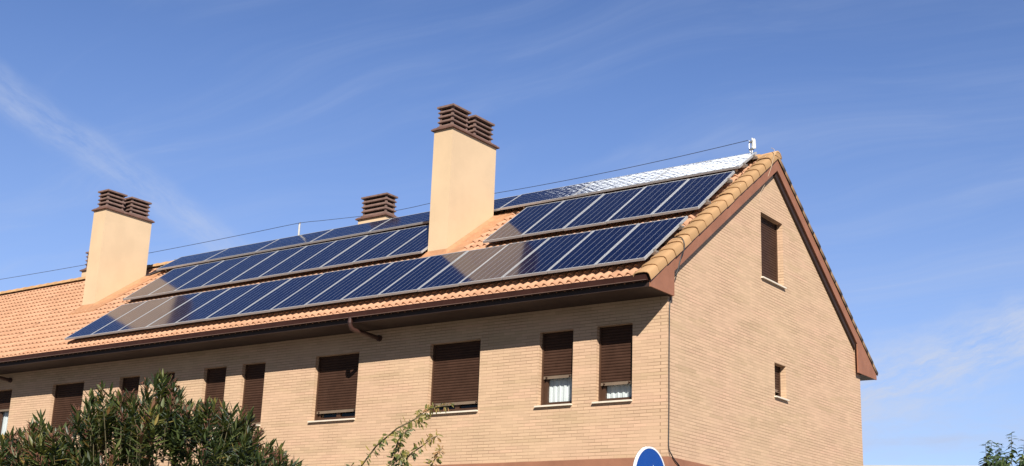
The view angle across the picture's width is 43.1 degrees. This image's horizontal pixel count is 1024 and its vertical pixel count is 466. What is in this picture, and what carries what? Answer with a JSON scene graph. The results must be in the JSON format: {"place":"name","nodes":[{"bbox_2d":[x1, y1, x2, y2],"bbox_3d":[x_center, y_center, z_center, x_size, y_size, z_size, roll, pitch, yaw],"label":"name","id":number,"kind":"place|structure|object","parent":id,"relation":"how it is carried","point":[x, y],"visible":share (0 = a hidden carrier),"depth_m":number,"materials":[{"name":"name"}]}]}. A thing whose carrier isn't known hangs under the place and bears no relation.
{"place":"outdoors","nodes":[
{"label":"outdoors","id":0,"kind":"place"},
{"bbox_2d":[0,0,1023,465],"label":"sky","id":1,"kind":"structure","parent":0,"point":[896,127],"materials":[{"name":"blue"}]},
{"bbox_2d":[863,465,964,465],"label":"distant building","id":2,"kind":"structure","parent":0,"point":[913,465],"depth_m":42.27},
{"label":"ground","id":3,"kind":"structure","parent":0,"visible":0},
{"bbox_2d":[0,368,307,465],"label":"oleander bush","id":4,"kind":"object","parent":3,"relation":"on","point":[133,427],"visible":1,"depth_m":13.86,"materials":[{"name":"green plant"}]},
{"bbox_2d":[346,402,453,465],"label":"garden shrub","id":5,"kind":"object","parent":3,"relation":"on","point":[401,456],"visible":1,"depth_m":9.84,"materials":[{"name":"green plant"}]},
{"bbox_2d":[0,103,877,465],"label":"terraced house","id":6,"kind":"structure","parent":3,"relation":"on","point":[758,331],"depth_m":25.34,"materials":[{"name":"brick"}]},
{"bbox_2d":[0,390,11,434],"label":"window","id":7,"kind":"structure","parent":6,"relation":"in","point":[5,396],"depth_m":32.86,"materials":[{"name":"plastic"}]},
{"bbox_2d":[51,383,83,439],"bbox_3d":[-10.692,4.291,31.184,1.294,1.354,0.265,-9,-19,35],"label":"window","id":8,"kind":"structure","parent":6,"relation":"in","point":[67,394],"depth_m":31.32,"materials":[{"name":"plastic"}]},
{"bbox_2d":[121,377,139,406],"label":"window","id":9,"kind":"structure","parent":6,"relation":"in","point":[131,383],"depth_m":30.04,"materials":[{"name":"plastic"}]},
{"bbox_2d":[155,373,174,425],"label":"window","id":10,"kind":"structure","parent":6,"relation":"in","point":[173,374],"depth_m":29.33,"materials":[{"name":"plastic"}]},
{"bbox_2d":[204,367,226,428],"bbox_3d":[-6.465,3.604,28.199,0.781,1.354,0.265,-9,-19,35],"label":"window","id":11,"kind":"structure","parent":6,"relation":"in","point":[215,381],"depth_m":28.32,"materials":[{"name":"plastic"}]},
{"bbox_2d":[241,363,265,425],"bbox_3d":[-5.482,3.444,27.505,0.764,1.354,0.265,-9,-19,35],"label":"window","id":12,"kind":"structure","parent":6,"relation":"in","point":[254,374],"depth_m":27.59,"materials":[{"name":"plastic"}]},
{"bbox_2d":[307,353,358,422],"bbox_3d":[-3.423,3.166,26.253,1.254,1.354,0.605,-9,-19,35],"label":"window","id":13,"kind":"structure","parent":6,"relation":"in","point":[336,393],"depth_m":26.19,"materials":[{"name":"plastic"}]},
{"bbox_2d":[75,248,658,331],"bbox_3d":[-4.047,1.407,26.853,16.190,0.163,0.080,-9,17,35],"label":"mounting rail","id":14,"kind":"object","parent":6,"relation":"attached to","point":[655,251],"visible":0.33,"depth_m":22.25,"materials":[{"name":"metal"}]},
{"bbox_2d":[64,301,145,339],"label":"solar panel","id":15,"kind":"object","parent":14,"relation":"attached to","point":[88,330],"visible":1,"depth_m":31.52,"materials":[{"name":"glass"}]},
{"bbox_2d":[91,297,172,336],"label":"solar panel","id":16,"kind":"object","parent":14,"relation":"on","point":[116,325],"visible":1,"depth_m":30.94,"materials":[{"name":"glass"}]},
{"bbox_2d":[118,292,201,332],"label":"solar panel","id":17,"kind":"object","parent":14,"relation":"on","point":[156,313],"visible":1,"depth_m":30.37,"materials":[{"name":"glass"}]},
{"bbox_2d":[146,288,229,328],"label":"solar panel","id":18,"kind":"object","parent":14,"relation":"on","point":[173,317],"visible":1,"depth_m":29.80,"materials":[{"name":"glass"}]},
{"bbox_2d":[205,278,291,320],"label":"solar panel","id":19,"kind":"object","parent":14,"relation":"on","point":[235,307],"visible":1,"depth_m":28.65,"materials":[{"name":"glass"}]},
{"bbox_2d":[237,273,323,315],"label":"solar panel","id":20,"kind":"object","parent":14,"relation":"on","point":[275,297],"visible":1,"depth_m":28.08,"materials":[{"name":"glass"}]},
{"bbox_2d":[270,268,356,311],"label":"solar panel","id":21,"kind":"object","parent":14,"relation":"on","point":[309,292],"visible":1,"depth_m":27.50,"materials":[{"name":"glass"}]},
{"bbox_2d":[305,262,392,306],"bbox_3d":[-3.372,1.065,27.012,0.989,0.045,1.909,-9,17,35],"label":"solar panel","id":22,"kind":"object","parent":14,"relation":"attached to","point":[346,285],"visible":1,"depth_m":26.93,"materials":[{"name":"glass"}]},
{"bbox_2d":[341,257,428,301],"bbox_3d":[-2.558,0.934,26.437,0.989,0.045,1.909,-9,17,35],"label":"solar panel","id":23,"kind":"object","parent":14,"relation":"attached to","point":[376,285],"visible":1,"depth_m":26.35,"materials":[{"name":"glass"}]},
{"bbox_2d":[378,250,467,296],"bbox_3d":[-1.748,0.801,25.863,0.989,0.045,1.909,-9,17,35],"label":"solar panel","id":24,"kind":"object","parent":14,"relation":"attached to","point":[422,274],"visible":1,"depth_m":25.78,"materials":[{"name":"glass"}]},
{"bbox_2d":[417,245,506,291],"bbox_3d":[-0.937,0.675,25.291,0.989,0.047,1.909,-9,17,35],"label":"solar panel","id":25,"kind":"object","parent":14,"relation":"on","point":[460,269],"visible":1,"depth_m":25.21,"materials":[{"name":"glass"}]},
{"bbox_2d":[459,237,549,285],"bbox_3d":[-0.124,0.535,24.718,0.989,0.047,1.909,-9,17,35],"label":"solar panel","id":26,"kind":"object","parent":14,"relation":"on","point":[500,264],"visible":1,"depth_m":24.63,"materials":[{"name":"glass"}]},
{"bbox_2d":[502,231,592,279],"bbox_3d":[0.690,0.405,24.142,0.989,0.045,1.909,-9,17,35],"label":"solar panel","id":27,"kind":"object","parent":14,"relation":"attached to","point":[547,255],"visible":1,"depth_m":24.05,"materials":[{"name":"glass"}]},
{"bbox_2d":[547,223,639,273],"bbox_3d":[1.500,0.272,23.569,0.989,0.045,1.909,-9,18,35],"label":"solar panel","id":28,"kind":"object","parent":14,"relation":"attached to","point":[593,248],"visible":1,"depth_m":23.48,"materials":[{"name":"glass"}]},
{"bbox_2d":[595,216,687,266],"bbox_3d":[2.314,0.141,22.997,0.989,0.045,1.909,-9,17,35],"label":"solar panel","id":29,"kind":"object","parent":14,"relation":"attached to","point":[640,241],"visible":1,"depth_m":22.89,"materials":[{"name":"glass"}]},
{"bbox_2d":[109,223,684,311],"bbox_3d":[-3.488,0.971,27.746,16.190,0.163,0.080,-9,17,35],"label":"mounting rail","id":30,"kind":"object","parent":6,"relation":"attached to","point":[681,226],"visible":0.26,"depth_m":23.14,"materials":[{"name":"metal"}]},
{"bbox_2d":[175,283,259,324],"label":"solar panel","id":31,"kind":"object","parent":30,"relation":"on","point":[213,306],"visible":1,"depth_m":29.22,"materials":[{"name":"glass"}]},
{"bbox_2d":[423,341,480,414],"bbox_3d":[-0.964,2.766,24.517,1.266,1.354,0.605,-9,-19,35],"label":"window","id":32,"kind":"structure","parent":6,"relation":"in","point":[455,366],"depth_m":24.43,"materials":[{"name":"plastic"}]},
{"bbox_2d":[161,162,747,271],"bbox_3d":[-2.549,-0.162,31.054,17.916,0.163,0.080,-9,15,35],"label":"mounting rail","id":33,"kind":"object","parent":6,"relation":"attached to","point":[736,170],"visible":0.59,"depth_m":29.01,"materials":[{"name":"metal"}]},
{"bbox_2d":[156,248,227,270],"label":"solar panel","id":34,"kind":"object","parent":33,"relation":"on","point":[190,259],"visible":0.94,"depth_m":35.71,"materials":[{"name":"glass"}]},
{"bbox_2d":[204,239,277,261],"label":"solar panel","id":35,"kind":"object","parent":33,"relation":"on","point":[248,249],"visible":1,"depth_m":34.59,"materials":[{"name":"glass"}]},
{"bbox_2d":[255,229,332,252],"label":"solar panel","id":36,"kind":"object","parent":33,"relation":"on","point":[293,241],"visible":1,"depth_m":33.45,"materials":[{"name":"glass"}]},
{"bbox_2d":[310,218,391,243],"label":"solar panel","id":37,"kind":"object","parent":33,"relation":"on","point":[350,231],"visible":1,"depth_m":32.32,"materials":[{"name":"glass"}]},
{"bbox_2d":[369,211,429,232],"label":"solar panel","id":38,"kind":"object","parent":33,"relation":"attached to","point":[408,220],"visible":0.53,"depth_m":31.27,"materials":[{"name":"glass"}]},
{"bbox_2d":[494,195,519,210],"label":"solar panel","id":39,"kind":"object","parent":33,"relation":"on","point":[499,203],"visible":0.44,"depth_m":29.81,"materials":[{"name":"glass"}]},
{"bbox_2d":[500,181,593,209],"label":"solar panel","id":40,"kind":"object","parent":33,"relation":"attached to","point":[549,195],"visible":1,"depth_m":28.93,"materials":[{"name":"glass"}]},
{"bbox_2d":[573,167,671,196],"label":"solar panel","id":41,"kind":"object","parent":33,"relation":"on","point":[623,182],"visible":1,"depth_m":27.80,"materials":[{"name":"glass"}]},
{"bbox_2d":[653,152,756,182],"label":"solar panel","id":42,"kind":"object","parent":33,"relation":"on","point":[707,167],"visible":1,"depth_m":26.65,"materials":[{"name":"glass"}]},
{"bbox_2d":[534,331,572,407],"bbox_3d":[0.817,2.427,23.084,0.778,1.355,0.310,-9,-19,35],"label":"window","id":43,"kind":"structure","parent":6,"relation":"in","point":[557,348],"depth_m":23.15,"materials":[{"name":"plastic"}]},
{"bbox_2d":[490,199,710,234],"bbox_3d":[1.620,-0.225,25.708,5.156,0.163,0.080,-9,18,35],"label":"mounting rail","id":44,"kind":"object","parent":6,"relation":"attached to","point":[707,202],"visible":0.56,"depth_m":24.25,"materials":[{"name":"metal"}]},
{"bbox_2d":[482,200,564,242],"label":"solar panel","id":45,"kind":"object","parent":44,"relation":"attached to","point":[520,224],"visible":1,"depth_m":27.21,"materials":[{"name":"glass"}]},
{"bbox_2d":[522,194,603,236],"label":"solar panel","id":46,"kind":"object","parent":44,"relation":"attached to","point":[562,215],"visible":1,"depth_m":26.63,"materials":[{"name":"glass"}]},
{"bbox_2d":[563,187,644,230],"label":"solar panel","id":47,"kind":"object","parent":44,"relation":"on","point":[603,209],"visible":1,"depth_m":26.06,"materials":[{"name":"glass"}]},
{"bbox_2d":[606,179,688,223],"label":"solar panel","id":48,"kind":"object","parent":44,"relation":"attached to","point":[646,201],"visible":1,"depth_m":25.48,"materials":[{"name":"glass"}]},
{"bbox_2d":[651,171,734,216],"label":"solar panel","id":49,"kind":"object","parent":44,"relation":"attached to","point":[693,194],"visible":1,"depth_m":24.90,"materials":[{"name":"glass"}]},
{"bbox_2d":[592,324,632,403],"bbox_3d":[1.800,2.267,22.390,0.782,1.355,0.310,-9,-19,35],"label":"window","id":50,"kind":"structure","parent":6,"relation":"in","point":[615,342],"depth_m":22.43,"materials":[{"name":"plastic"}]},
{"bbox_2d":[516,177,732,214],"bbox_3d":[2.178,-0.664,26.599,5.156,0.163,0.080,-9,18,35],"label":"mounting rail","id":51,"kind":"object","parent":6,"relation":"attached to","point":[729,180],"visible":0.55,"depth_m":25.15,"materials":[{"name":"metal"}]},
{"bbox_2d":[659,236,684,465],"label":"wall cable","id":52,"kind":"object","parent":6,"relation":"attached to","point":[669,348],"depth_m":21.71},
{"bbox_2d":[749,138,755,152],"bbox_3d":[4.984,-1.744,26.874,0.160,0.480,0.060,-9,-19,35],"label":"antenna","id":53,"kind":"object","parent":6,"relation":"attached to","point":[753,144],"visible":0.93,"depth_m":26.87,"materials":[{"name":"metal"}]},
{"bbox_2d":[759,148,774,201],"bbox_3d":[5.112,-1.180,25.877,0.146,1.306,0.589,-9,-19,35],"label":"gable wire","id":54,"kind":"object","parent":6,"relation":"attached to","point":[768,175],"visible":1,"depth_m":25.82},
{"bbox_2d":[761,217,786,288],"bbox_3d":[5.081,0.358,25.776,0.295,1.352,1.068,-9,-19,35],"label":"window","id":55,"kind":"structure","parent":6,"relation":"in","point":[769,253],"depth_m":25.93,"materials":[{"name":"plastic"}]},
{"bbox_2d":[774,366,788,400],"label":"window","id":56,"kind":"structure","parent":6,"relation":"in","point":[777,369],"depth_m":25.44,"materials":[{"name":"plastic"}]},
{"bbox_3d":[-5.631,-0.042,34.322,0.090,0.501,0.060,-9,-19,35],"label":"ridge post","id":57,"kind":"object","parent":6,"relation":"on","visible":0},
{"bbox_2d":[0,140,747,279],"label":"overhead cable","id":58,"kind":"object","parent":57,"relation":"attached to","point":[415,206],"visible":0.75,"depth_m":33.83,"materials":[{"name":"grey metal"}]},
{"bbox_2d":[633,447,664,465],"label":"road sign","id":59,"kind":"object","parent":3,"relation":"on","point":[647,456],"visible":1,"depth_m":12.43,"materials":[{"name":"metal"}]},
{"bbox_2d":[978,432,1023,465],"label":"leafy tree","id":60,"kind":"object","parent":3,"relation":"on","point":[1002,461],"visible":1,"depth_m":14.63,"materials":[{"name":"green plant"}]},
{"bbox_3d":[-5.237,0.541,31.835,10.171,0.163,0.080,-9,18,35],"label":"mounting rail","id":61,"kind":"object","parent":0,"visible":0},
{"bbox_2d":[352,225,428,263],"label":"solar panel","id":62,"kind":"object","parent":61,"relation":"attached to","point":[384,249],"visible":0.78,"depth_m":29.29,"materials":[{"name":"glass"}]},
{"bbox_2d":[387,227,428,258],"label":"solar panel","id":63,"kind":"object","parent":61,"relation":"attached to","point":[418,244],"visible":0.5,"depth_m":28.43,"materials":[{"name":"glass"}]},
{"bbox_3d":[-5.796,0.981,30.943,10.171,0.163,0.080,-9,18,35],"label":"mounting rail","id":64,"kind":"object","parent":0,"visible":0},
{"bbox_2d":[123,265,196,300],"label":"solar panel","id":65,"kind":"object","parent":64,"relation":"attached to","point":[156,284],"visible":1,"depth_m":33.88,"materials":[{"name":"glass"}]},
{"bbox_2d":[148,260,223,296],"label":"solar panel","id":66,"kind":"object","parent":64,"relation":"on","point":[172,286],"visible":1,"depth_m":33.32,"materials":[{"name":"glass"}]},
{"bbox_2d":[174,256,248,292],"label":"solar panel","id":67,"kind":"object","parent":64,"relation":"on","point":[198,282],"visible":1,"depth_m":32.74,"materials":[{"name":"glass"}]},
{"bbox_2d":[201,251,277,287],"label":"solar panel","id":68,"kind":"object","parent":64,"relation":"on","point":[236,270],"visible":1,"depth_m":32.16,"materials":[{"name":"glass"}]},
{"bbox_2d":[229,246,305,283],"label":"solar panel","id":69,"kind":"object","parent":64,"relation":"on","point":[255,272],"visible":1,"depth_m":31.59,"materials":[{"name":"glass"}]},
{"bbox_2d":[258,241,334,278],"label":"solar panel","id":70,"kind":"object","parent":64,"relation":"on","point":[292,262],"visible":1,"depth_m":31.02,"materials":[{"name":"glass"}]},
{"bbox_2d":[288,235,367,273],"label":"solar panel","id":71,"kind":"object","parent":64,"relation":"on","point":[317,261],"visible":1,"depth_m":30.44,"materials":[{"name":"glass"}]},
{"bbox_2d":[320,230,398,268],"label":"solar panel","id":72,"kind":"object","parent":64,"relation":"attached to","point":[354,252],"visible":1,"depth_m":29.87,"materials":[{"name":"glass"}]}
]}

